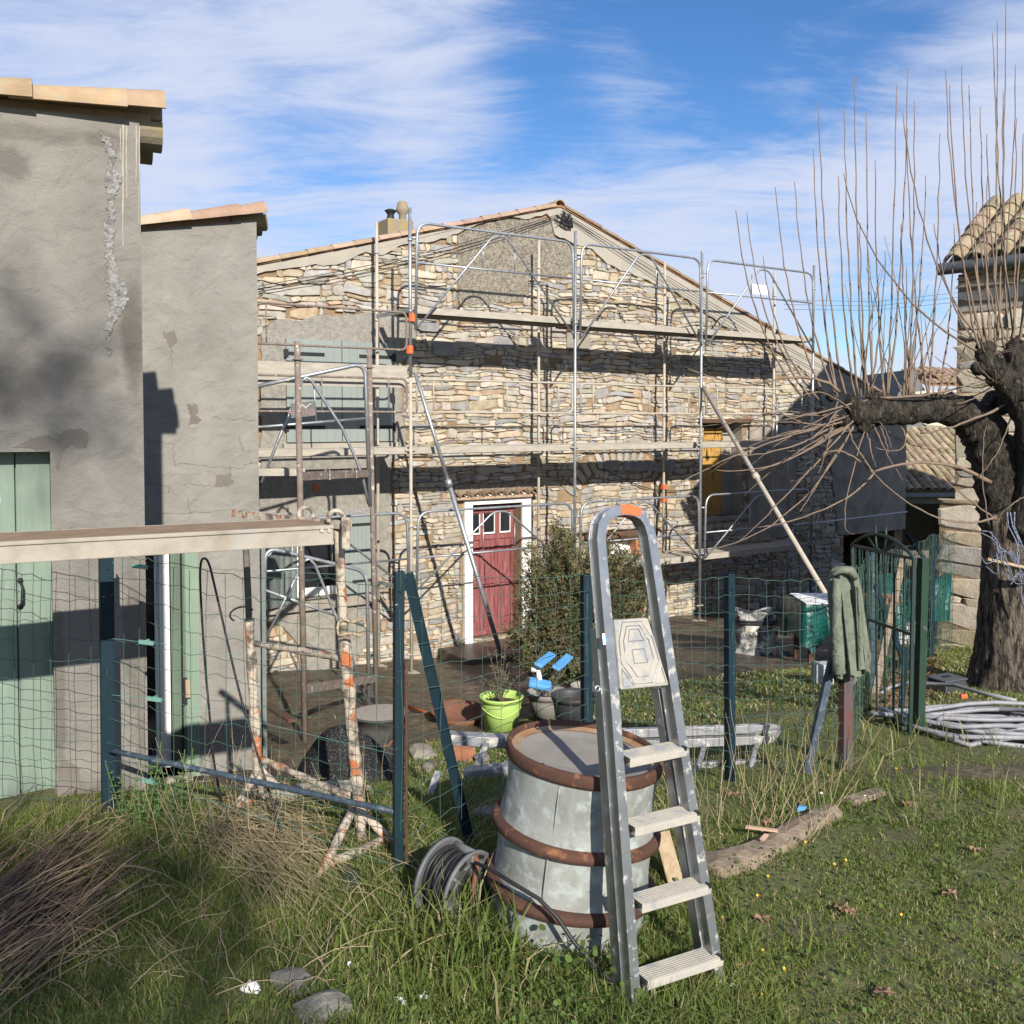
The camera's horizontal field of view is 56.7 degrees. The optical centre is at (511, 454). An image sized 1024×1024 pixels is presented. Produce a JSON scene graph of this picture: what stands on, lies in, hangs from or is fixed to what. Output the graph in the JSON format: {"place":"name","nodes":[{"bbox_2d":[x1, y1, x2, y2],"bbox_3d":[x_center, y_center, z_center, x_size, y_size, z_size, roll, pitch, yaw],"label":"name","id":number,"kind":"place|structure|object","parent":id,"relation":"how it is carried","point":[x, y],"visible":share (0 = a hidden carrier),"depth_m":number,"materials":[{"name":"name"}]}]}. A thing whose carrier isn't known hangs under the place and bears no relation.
{"place":"outdoors","nodes":[
{"label":"outdoors","id":0,"kind":"place"},
{"bbox_2d":[0,700,884,1003],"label":"dry grass","id":1,"kind":"structure","parent":0,"point":[268,834],"depth_m":4.17,"materials":[{"name":"plant"}]},
{"bbox_2d":[0,565,1023,1023],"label":"ground","id":2,"kind":"structure","parent":0,"point":[326,705],"depth_m":4.63,"materials":[{"name":"green plant"}]},
{"bbox_2d":[0,77,165,798],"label":"rendered outbuilding","id":3,"kind":"structure","parent":2,"relation":"on","point":[72,158],"depth_m":4.88,"materials":[{"name":"concrete"}]},
{"bbox_2d":[0,452,55,798],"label":"door","id":4,"kind":"structure","parent":3,"relation":"in","point":[25,485],"depth_m":4.91,"materials":[{"name":"green paint"}]},
{"bbox_2d":[0,782,184,1016],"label":"dry stalks","id":5,"kind":"object","parent":2,"relation":"on","point":[34,883],"visible":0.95,"depth_m":3.71,"materials":[{"name":"plant"}]},
{"bbox_2d":[105,741,195,835],"bbox_3d":[-1.717,1.604,4.512,0.369,0.420,0.275,-2,3,-40],"label":"goosegrass","id":6,"kind":"object","parent":2,"relation":"on","point":[160,807],"visible":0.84,"depth_m":4.52,"materials":[{"name":"plant"}]},
{"bbox_2d":[141,201,267,784],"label":"rendered wing","id":7,"kind":"structure","parent":2,"relation":"on","point":[200,354],"depth_m":8.04,"materials":[{"name":"grey paint"}]},
{"bbox_2d":[145,554,171,769],"bbox_3d":[-3.078,1.678,8.073,0.323,2.022,0.075,-1,2,-25],"label":"french door","id":8,"kind":"structure","parent":7,"relation":"in","point":[161,680],"depth_m":8.09,"materials":[{"name":"white paint"}]},
{"bbox_2d":[199,557,286,850],"bbox_3d":[-0.935,1.185,4.101,1.471,1.374,0.166,2,3,43],"label":"conduit hoop","id":9,"kind":"object","parent":2,"relation":"on","point":[235,676],"visible":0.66,"depth_m":4.47,"materials":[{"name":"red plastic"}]},
{"bbox_2d":[240,980,260,993],"bbox_3d":[-0.865,1.768,3.139,0.072,0.047,0.055,0,2,0],"label":"rock","id":10,"kind":"object","parent":2,"relation":"on","point":[255,984],"visible":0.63,"depth_m":3.13,"materials":[{"name":"white stone"}]},
{"bbox_2d":[267,701,297,722],"bbox_3d":[-2.147,2.349,8.687,0.102,0.052,0.739,-1,2,-36],"label":"offcut","id":11,"kind":"object","parent":2,"relation":"on","point":[287,717],"visible":0.69,"depth_m":8.55,"materials":[{"name":"brown wood"}]},
{"bbox_2d":[268,783,313,802],"bbox_3d":[-1.153,1.774,4.958,0.301,0.093,0.149,-2,3,-43],"label":"edging stone","id":12,"kind":"object","parent":2,"relation":"on","point":[299,786],"visible":0.27,"depth_m":4.91,"materials":[{"name":"grey stone"}]},
{"bbox_2d":[270,967,314,996],"bbox_3d":[-0.738,1.773,3.178,0.156,0.097,0.137,0,2,0],"label":"rock","id":13,"kind":"object","parent":2,"relation":"on","point":[298,973],"visible":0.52,"depth_m":3.16,"materials":[{"name":"grey stone"}]},
{"bbox_2d":[229,505,391,878],"bbox_3d":[-0.956,1.067,4.523,0.469,1.675,1.133,-2,3,-40],"label":"masonry trestle","id":14,"kind":"object","parent":2,"relation":"on","point":[342,526],"visible":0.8,"depth_m":4.30,"materials":[{"name":"metal"}]},
{"bbox_2d":[0,519,333,564],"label":"scaffold plank","id":15,"kind":"object","parent":14,"relation":"on","point":[63,545],"visible":0.91,"depth_m":3.84,"materials":[{"name":"wood"}]},
{"bbox_2d":[336,619,366,636],"bbox_3d":[-0.716,0.772,4.229,0.137,0.068,0.101,0,2,0],"label":"rope loop","id":16,"kind":"object","parent":14,"relation":"attached to","point":[351,621],"visible":0.9,"depth_m":4.23,"materials":[{"name":"beige fabric"}]},
{"bbox_2d":[258,341,378,742],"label":"scaffold tower","id":17,"kind":"structure","parent":2,"relation":"on","point":[298,410],"depth_m":10.62,"materials":[{"name":"metal"}]},
{"bbox_2d":[292,989,352,1023],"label":"rock","id":18,"kind":"object","parent":2,"relation":"on","point":[315,1000],"visible":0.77,"depth_m":3.01,"materials":[{"name":"grey stone"}]},
{"bbox_2d":[312,779,373,795],"bbox_3d":[-0.914,1.780,5.021,0.362,0.114,0.184,0,2,0],"label":"edging stone","id":19,"kind":"object","parent":2,"relation":"on","point":[346,786],"visible":0.31,"depth_m":5.00,"materials":[{"name":"grey stone"}]},
{"bbox_2d":[290,724,404,786],"bbox_3d":[-0.947,1.760,5.496,0.735,0.444,0.632,0,2,0],"label":"covered heap","id":20,"kind":"object","parent":2,"relation":"on","point":[329,751],"visible":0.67,"depth_m":5.32,"materials":[{"name":"black plastic"}]},
{"bbox_2d":[341,865,363,892],"bbox_3d":[-0.680,1.793,3.996,0.108,0.077,0.206,0,2,0],"label":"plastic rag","id":21,"kind":"object","parent":2,"relation":"on","point":[350,878],"visible":0.57,"depth_m":3.98,"materials":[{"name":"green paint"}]},
{"bbox_2d":[356,704,408,759],"bbox_3d":[-1.219,2.605,8.792,0.534,0.453,0.531,0,2,0],"label":"mortar bucket","id":22,"kind":"object","parent":2,"relation":"on","point":[384,714],"visible":0.47,"depth_m":8.59,"materials":[{"name":"grey plastic"}]},
{"bbox_2d":[405,660,407,873],"bbox_3d":[-0.447,1.346,3.999,0.021,0.965,0.014,0,2,0],"label":"steel rod","id":23,"kind":"object","parent":2,"relation":"on","point":[406,761],"visible":0.9,"depth_m":3.99,"materials":[{"name":"brown metal"}]},
{"bbox_2d":[408,743,436,758],"bbox_3d":[-0.852,2.808,8.945,0.232,0.138,0.460,-1,2,-24],"label":"edging stone","id":24,"kind":"object","parent":2,"relation":"on","point":[416,750],"visible":0.73,"depth_m":8.85,"materials":[{"name":"stone"}]},
{"bbox_2d":[0,557,852,876],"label":"wire fence","id":25,"kind":"object","parent":2,"relation":"on","point":[404,583],"visible":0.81,"depth_m":4.51,"materials":[{"name":"metal"}]},
{"bbox_2d":[827,566,872,684],"bbox_3d":[1.882,0.975,5.325,0.342,0.730,0.228,-1,2,-23],"label":"hung jacket","id":26,"kind":"object","parent":25,"relation":"hanging from","point":[850,648],"visible":0.99,"depth_m":5.24,"materials":[{"name":"green fabric"}]},
{"bbox_2d":[422,760,437,771],"bbox_3d":[-0.744,2.797,8.499,0.133,0.086,0.235,1,2,22],"label":"edging stone","id":27,"kind":"object","parent":2,"relation":"on","point":[427,765],"visible":0.83,"depth_m":8.46,"materials":[{"name":"grey stone"}]},
{"bbox_2d":[408,705,466,725],"bbox_3d":[-0.810,2.900,10.496,1.023,0.098,0.189,2,3,42],"label":"shovel","id":28,"kind":"object","parent":2,"relation":"on","point":[418,710],"visible":0.51,"depth_m":10.68,"materials":[{"name":"orange metal"}]},
{"bbox_2d":[412,836,490,928],"bbox_3d":[-0.239,1.678,3.727,0.266,0.319,0.335,1,2,23],"label":"cable reel","id":29,"kind":"object","parent":2,"relation":"on","point":[460,857],"visible":0.69,"depth_m":3.66,"materials":[{"name":"grey plastic"}]},
{"bbox_2d":[431,699,483,725],"bbox_3d":[-0.576,2.833,10.328,0.615,0.170,0.613,0,2,0],"label":"rusty pan","id":30,"kind":"object","parent":2,"relation":"on","point":[471,709],"visible":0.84,"depth_m":10.49,"materials":[{"name":"brown metal"}]},
{"bbox_2d":[453,745,475,761],"bbox_3d":[-0.447,2.726,8.658,0.206,0.110,0.110,1,2,29],"label":"plant pot","id":31,"kind":"object","parent":2,"relation":"on","point":[468,752],"visible":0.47,"depth_m":8.61,"materials":[{"name":"ceramic"}]},
{"bbox_2d":[426,731,507,794],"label":"step platform","id":32,"kind":"structure","parent":2,"relation":"on","point":[486,741],"depth_m":5.79,"materials":[{"name":"metal"}]},
{"bbox_2d":[473,752,490,761],"bbox_3d":[-0.269,2.743,8.552,0.143,0.092,0.282,-1,2,-16],"label":"edging stone","id":33,"kind":"object","parent":2,"relation":"on","point":[487,758],"visible":0.29,"depth_m":8.52,"materials":[{"name":"beige stone"}]},
{"bbox_2d":[472,805,492,819],"bbox_3d":[-0.091,1.770,4.685,0.231,0.070,0.121,1,2,27],"label":"edging stone","id":34,"kind":"object","parent":2,"relation":"on","point":[489,811],"visible":0.22,"depth_m":4.66,"materials":[{"name":"grey stone"}]},
{"bbox_2d":[479,689,523,732],"bbox_3d":[-0.111,2.676,9.834,0.460,0.360,0.460,0,2,0],"label":"plant pot","id":35,"kind":"object","parent":2,"relation":"on","point":[493,719],"visible":0.77,"depth_m":9.68,"materials":[{"name":"green plastic"}]},
{"bbox_2d":[478,644,522,701],"bbox_3d":[-0.144,2.274,9.794,0.347,0.629,0.549,-1,2,-35],"label":"olive plant","id":36,"kind":"object","parent":35,"relation":"on","point":[504,683],"visible":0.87,"depth_m":9.81,"materials":[{"name":"green plant"}]},
{"bbox_2d":[0,637,1023,1023],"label":"grass","id":37,"kind":"structure","parent":2,"relation":"on","point":[470,967],"depth_m":3.61,"materials":[{"name":"green plant"}]},
{"bbox_2d":[0,727,1023,1023],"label":"clover","id":38,"kind":"object","parent":2,"relation":"on","point":[566,959],"visible":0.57,"depth_m":3.29,"materials":[{"name":"green plant"}]},
{"bbox_2d":[527,685,564,720],"bbox_3d":[0.387,2.667,10.135,0.463,0.281,0.463,0,2,0],"label":"plant pot","id":39,"kind":"object","parent":2,"relation":"on","point":[543,700],"visible":0.59,"depth_m":9.97,"materials":[{"name":"grey ceramic"}]},
{"bbox_2d":[531,651,565,696],"bbox_3d":[0.388,2.348,10.175,0.395,0.536,0.444,0,2,0],"label":"olive plant","id":40,"kind":"object","parent":39,"relation":"on","point":[544,677],"visible":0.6,"depth_m":10.12,"materials":[{"name":"green plant"}]},
{"bbox_2d":[528,651,572,691],"bbox_3d":[0.391,2.238,9.802,0.335,0.303,0.589,1,2,20],"label":"blue plastic seat","id":41,"kind":"object","parent":2,"relation":"on","point":[562,662],"visible":0.91,"depth_m":9.66,"materials":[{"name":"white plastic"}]},
{"bbox_2d":[475,861,663,1023],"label":"power cable","id":42,"kind":"object","parent":2,"relation":"on","point":[547,907],"visible":0.9,"depth_m":3.30,"materials":[{"name":"grey rubber"}]},
{"bbox_2d":[551,688,594,720],"bbox_3d":[0.566,2.370,8.674,0.426,0.357,0.426,0,2,0],"label":"plant pot","id":43,"kind":"object","parent":2,"relation":"on","point":[571,704],"visible":0.56,"depth_m":8.55,"materials":[{"name":"black plastic"}]},
{"bbox_2d":[485,720,663,962],"bbox_3d":[0.240,1.548,3.688,0.686,0.912,0.662,0,2,0],"label":"barrel","id":44,"kind":"object","parent":2,"relation":"on","point":[547,821],"visible":0.72,"depth_m":3.44,"materials":[{"name":"grey wood"}]},
{"bbox_2d":[257,208,906,673],"bbox_3d":[3.412,-0.073,14.359,15.069,6.871,5.873,-1,2,-33],"label":"scaffold","id":45,"kind":"object","parent":2,"relation":"on","point":[389,376],"visible":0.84,"depth_m":14.82,"materials":[{"name":"silver metal"}]},
{"bbox_2d":[570,681,593,690],"bbox_3d":[0.774,2.547,10.056,0.322,0.215,0.322,0,2,0],"label":"plant pot","id":46,"kind":"object","parent":2,"relation":"on","point":[576,684],"visible":0.17,"depth_m":10.16,"materials":[{"name":"beige ceramic"}]},
{"bbox_2d":[257,199,910,672],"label":"stone house","id":47,"kind":"structure","parent":2,"relation":"on","point":[337,275],"depth_m":16.09,"materials":[{"name":"beige stone"}]},
{"bbox_2d":[259,508,371,615],"bbox_3d":[-2.992,1.563,14.027,2.128,1.458,0.428,-2,3,-39],"label":"window","id":48,"kind":"structure","parent":47,"relation":"in","point":[360,531],"depth_m":14.27,"materials":[{"name":"white paint"}]},
{"bbox_2d":[282,338,398,447],"bbox_3d":[-2.534,-0.889,14.169,1.835,1.599,0.090,-1,2,-33],"label":"window","id":49,"kind":"structure","parent":47,"relation":"in","point":[340,398],"depth_m":14.15,"materials":[{"name":"grey paint"}]},
{"bbox_2d":[473,503,513,636],"bbox_3d":[-0.392,1.926,16.059,0.979,2.234,0.080,-1,2,-33],"label":"door","id":50,"kind":"structure","parent":47,"relation":"in","point":[498,528],"depth_m":16.08,"materials":[{"name":"red paint"}]},
{"bbox_2d":[609,540,630,598],"bbox_3d":[1.871,2.453,17.454,0.732,1.804,0.075,-1,2,-33],"label":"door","id":51,"kind":"structure","parent":47,"relation":"in","point":[626,541],"depth_m":17.52,"materials":[{"name":"white paint"}]},
{"bbox_2d":[498,515,670,687],"bbox_3d":[0.843,1.746,11.191,2.064,2.093,1.368,0,2,0],"label":"evergreen shrub","id":52,"kind":"object","parent":2,"relation":"on","point":[561,562],"visible":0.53,"depth_m":10.96,"materials":[{"name":"green plant"}]},
{"bbox_2d":[588,505,723,1016],"bbox_3d":[0.484,1.034,3.320,0.394,1.705,0.370,-1,2,-27],"label":"step ladder","id":53,"kind":"object","parent":2,"relation":"on","point":[633,653],"visible":0.9,"depth_m":3.30,"materials":[{"name":"metal"}]},
{"bbox_2d":[658,830,681,882],"bbox_3d":[0.680,1.788,3.930,0.071,0.371,0.269,-1,2,-21],"label":"wooden stake","id":54,"kind":"object","parent":2,"relation":"on","point":[669,861],"visible":0.23,"depth_m":3.98,"materials":[{"name":"brown wood"}]},
{"bbox_2d":[622,723,780,770],"bbox_3d":[0.794,1.791,5.547,1.880,0.327,0.452,0,2,-12],"label":"aluminium ladder","id":55,"kind":"object","parent":2,"relation":"on","point":[703,741],"visible":0.3,"depth_m":5.74,"materials":[{"name":"silver metal"}]},
{"bbox_2d":[728,791,738,796],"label":"dead leaf","id":56,"kind":"object","parent":2,"relation":"on","point":[737,792],"visible":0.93,"depth_m":4.89,"materials":[{"name":"brown plant"}]},
{"bbox_2d":[736,959,751,968],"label":"dead leaf","id":57,"kind":"object","parent":2,"relation":"on","point":[744,965],"visible":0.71,"depth_m":3.38,"materials":[{"name":"brown plant"}]},
{"bbox_2d":[740,989,757,1003],"bbox_3d":[0.796,1.828,3.195,0.060,0.021,0.066,1,2,16],"label":"dead leaf","id":58,"kind":"object","parent":2,"relation":"on","point":[751,995],"visible":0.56,"depth_m":3.20,"materials":[{"name":"brown plant"}]},
{"bbox_2d":[754,913,769,923],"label":"dead leaf","id":59,"kind":"object","parent":2,"relation":"on","point":[762,917],"visible":0.95,"depth_m":3.66,"materials":[{"name":"brown plant"}]},
{"bbox_2d":[735,607,792,655],"bbox_3d":[3.012,2.099,11.258,0.773,0.539,0.454,0,2,0],"label":"builders sack","id":60,"kind":"object","parent":2,"relation":"on","point":[749,621],"visible":0.85,"depth_m":11.10,"materials":[{"name":"plastic"}]},
{"bbox_2d":[761,816,773,825],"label":"dead leaf","id":61,"kind":"object","parent":2,"relation":"on","point":[765,821],"visible":1,"depth_m":4.58,"materials":[{"name":"brown plant"}]},
{"bbox_2d":[705,804,842,879],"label":"old timber beam","id":62,"kind":"structure","parent":2,"relation":"on","point":[724,863],"depth_m":4.31,"materials":[{"name":"brown wood"}]},
{"bbox_2d":[746,825,777,832],"bbox_3d":[1.162,1.742,4.417,0.144,0.009,0.022,1,2,16],"label":"wood batten","id":63,"kind":"object","parent":62,"relation":"on","point":[761,828],"visible":1,"depth_m":4.41,"materials":[{"name":"brown wood"}]},
{"bbox_2d":[760,833,768,840],"bbox_3d":[1.147,1.741,4.317,0.020,0.015,0.052,2,3,39],"label":"wood chip","id":64,"kind":"object","parent":62,"relation":"on","point":[764,837],"visible":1,"depth_m":4.31,"materials":[{"name":"brown wood"}]},
{"bbox_2d":[797,805,806,811],"bbox_3d":[1.403,1.712,4.594,0.035,0.025,0.056,1,2,34],"label":"plastic scrap","id":65,"kind":"object","parent":62,"relation":"on","point":[801,808],"visible":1,"depth_m":4.59,"materials":[{"name":"blue plastic"}]},
{"bbox_2d":[811,661,833,685],"bbox_3d":[2.805,1.988,8.577,0.160,0.210,0.160,0,2,0],"label":"plastic box","id":66,"kind":"object","parent":2,"relation":"on","point":[820,667],"visible":0.35,"depth_m":8.50,"materials":[{"name":"grey plastic"}]},
{"bbox_2d":[832,901,849,911],"bbox_3d":[1.302,1.792,3.760,0.069,0.026,0.059,0,2,0],"label":"dead leaf","id":67,"kind":"object","parent":2,"relation":"on","point":[838,904],"visible":0.9,"depth_m":3.76,"materials":[{"name":"brown plant"}]},
{"bbox_2d":[663,1,1023,692],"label":"pollarded tree","id":68,"kind":"object","parent":2,"relation":"on","point":[994,451],"visible":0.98,"depth_m":8.12,"materials":[{"name":"brown plant"}]},
{"bbox_2d":[980,512,1023,608],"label":"blue rope","id":69,"kind":"object","parent":68,"relation":"attached to","point":[1017,560],"visible":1,"depth_m":7.91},
{"bbox_2d":[984,558,1023,570],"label":"tied board","id":70,"kind":"object","parent":68,"relation":"attached to","point":[1010,565],"visible":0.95,"depth_m":7.92,"materials":[{"name":"brown wood"}]},
{"bbox_2d":[780,594,906,662],"bbox_3d":[3.676,1.996,10.537,1.181,0.767,0.798,0,2,0],"label":"storage bin","id":71,"kind":"object","parent":2,"relation":"on","point":[794,620],"visible":0.37,"depth_m":10.24,"materials":[{"name":"green plastic"}]},
{"bbox_2d":[790,593,827,603],"bbox_3d":[3.430,1.603,10.562,0.500,0.012,0.600,0,2,0],"label":"white board","id":72,"kind":"object","parent":71,"relation":"on","point":[811,600],"visible":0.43,"depth_m":10.59,"materials":[{"name":"paint"}]},
{"bbox_2d":[840,903,857,914],"bbox_3d":[1.330,1.794,3.736,0.067,0.020,0.059,1,2,35],"label":"dead leaf","id":73,"kind":"object","parent":2,"relation":"on","point":[852,910],"visible":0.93,"depth_m":3.73,"materials":[{"name":"brown plant"}]},
{"bbox_2d":[843,787,884,805],"bbox_3d":[1.837,1.784,4.949,0.260,0.034,0.070,-1,2,-33],"label":"timber piece","id":74,"kind":"object","parent":2,"relation":"on","point":[871,793],"visible":0.77,"depth_m":4.93,"materials":[{"name":"brown wood"}]},
{"bbox_2d":[873,985,893,996],"bbox_3d":[1.241,1.798,3.180,0.068,0.024,0.060,0,2,0],"label":"dead leaf","id":75,"kind":"object","parent":2,"relation":"on","point":[886,991],"visible":1,"depth_m":3.18,"materials":[{"name":"brown plant"}]},
{"bbox_2d":[850,525,928,735],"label":"garden gate","id":76,"kind":"structure","parent":2,"relation":"on","point":[918,632],"depth_m":6.33,"materials":[{"name":"green metal"}]},
{"bbox_2d":[871,558,902,693],"bbox_3d":[2.839,1.287,7.149,0.389,0.992,0.042,-1,2,-36],"label":"leaning board","id":77,"kind":"object","parent":76,"relation":"attached to","point":[881,652],"visible":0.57,"depth_m":7.13,"materials":[{"name":"brown wood"}]},
{"bbox_2d":[848,533,955,769],"bbox_3d":[3.765,1.619,8.948,0.425,2.139,8.006,1,2,29],"label":"side fence","id":78,"kind":"object","parent":2,"relation":"on","point":[932,608],"visible":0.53,"depth_m":8.80,"materials":[{"name":"green metal"}]},
{"bbox_2d":[877,573,951,622],"bbox_3d":[4.698,1.677,11.165,1.485,0.690,0.309,-1,2,-35],"label":"green tarpaulin","id":79,"kind":"object","parent":78,"relation":"hanging from","point":[948,577],"visible":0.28,"depth_m":11.29,"materials":[{"name":"plastic"}]},
{"bbox_2d":[857,643,949,719],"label":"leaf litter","id":80,"kind":"object","parent":2,"relation":"on","point":[931,662],"visible":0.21,"depth_m":8.04,"materials":[{"name":"plant"}]},
{"bbox_2d":[900,800,912,805],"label":"dead leaf","id":81,"kind":"object","parent":2,"relation":"on","point":[908,802],"visible":0.66,"depth_m":4.85,"materials":[{"name":"brown plant"}]},
{"bbox_2d":[867,366,956,426],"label":"distant house","id":82,"kind":"structure","parent":2,"relation":"on","point":[936,373],"depth_m":30.22,"materials":[{"name":"stone"}]},
{"bbox_2d":[889,621,937,643],"bbox_3d":[5.322,2.285,12.444,0.830,0.366,0.200,0,2,0],"label":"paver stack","id":83,"kind":"object","parent":2,"relation":"on","point":[900,637],"visible":0.06,"depth_m":12.35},
{"bbox_2d":[903,426,954,565],"bbox_3d":[10.056,1.692,24.138,4.807,4.834,3.423,0,2,-6],"label":"open porch","id":84,"kind":"object","parent":2,"relation":"on","point":[927,486],"visible":0.23,"depth_m":24.16,"materials":[{"name":"tile"}]},
{"bbox_2d":[868,681,1023,748],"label":"garden hose","id":85,"kind":"object","parent":2,"relation":"on","point":[1001,720],"visible":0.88,"depth_m":6.34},
{"bbox_2d":[926,672,967,694],"bbox_3d":[3.670,1.957,8.008,0.297,0.174,0.228,-1,2,-25],"label":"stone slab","id":86,"kind":"object","parent":2,"relation":"on","point":[947,677],"visible":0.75,"depth_m":7.95,"materials":[{"name":"grey stone"}]},
{"bbox_2d":[942,887,956,896],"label":"dead leaf","id":87,"kind":"object","parent":2,"relation":"on","point":[952,892],"visible":0.98,"depth_m":3.88,"materials":[{"name":"brown plant"}]},
{"bbox_2d":[969,846,983,853],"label":"dead leaf","id":88,"kind":"object","parent":2,"relation":"on","point":[977,849],"visible":0.95,"depth_m":4.29,"materials":[{"name":"brown plant"}]},
{"bbox_2d":[935,193,1023,646],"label":"stone barn","id":89,"kind":"structure","parent":2,"relation":"on","point":[966,540],"depth_m":11.81,"materials":[{"name":"stone"}]},
{"bbox_2d":[0,0,1023,390],"label":"sky","id":90,"kind":"structure","parent":0,"point":[655,122],"materials":[{"name":"blue"}]},
{"bbox_2d":[784,292,957,310],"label":"overhead wire","id":91,"kind":"object","parent":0,"point":[867,301],"visible":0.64,"depth_m":44.77,"materials":[{"name":"black metal"}]}
]}

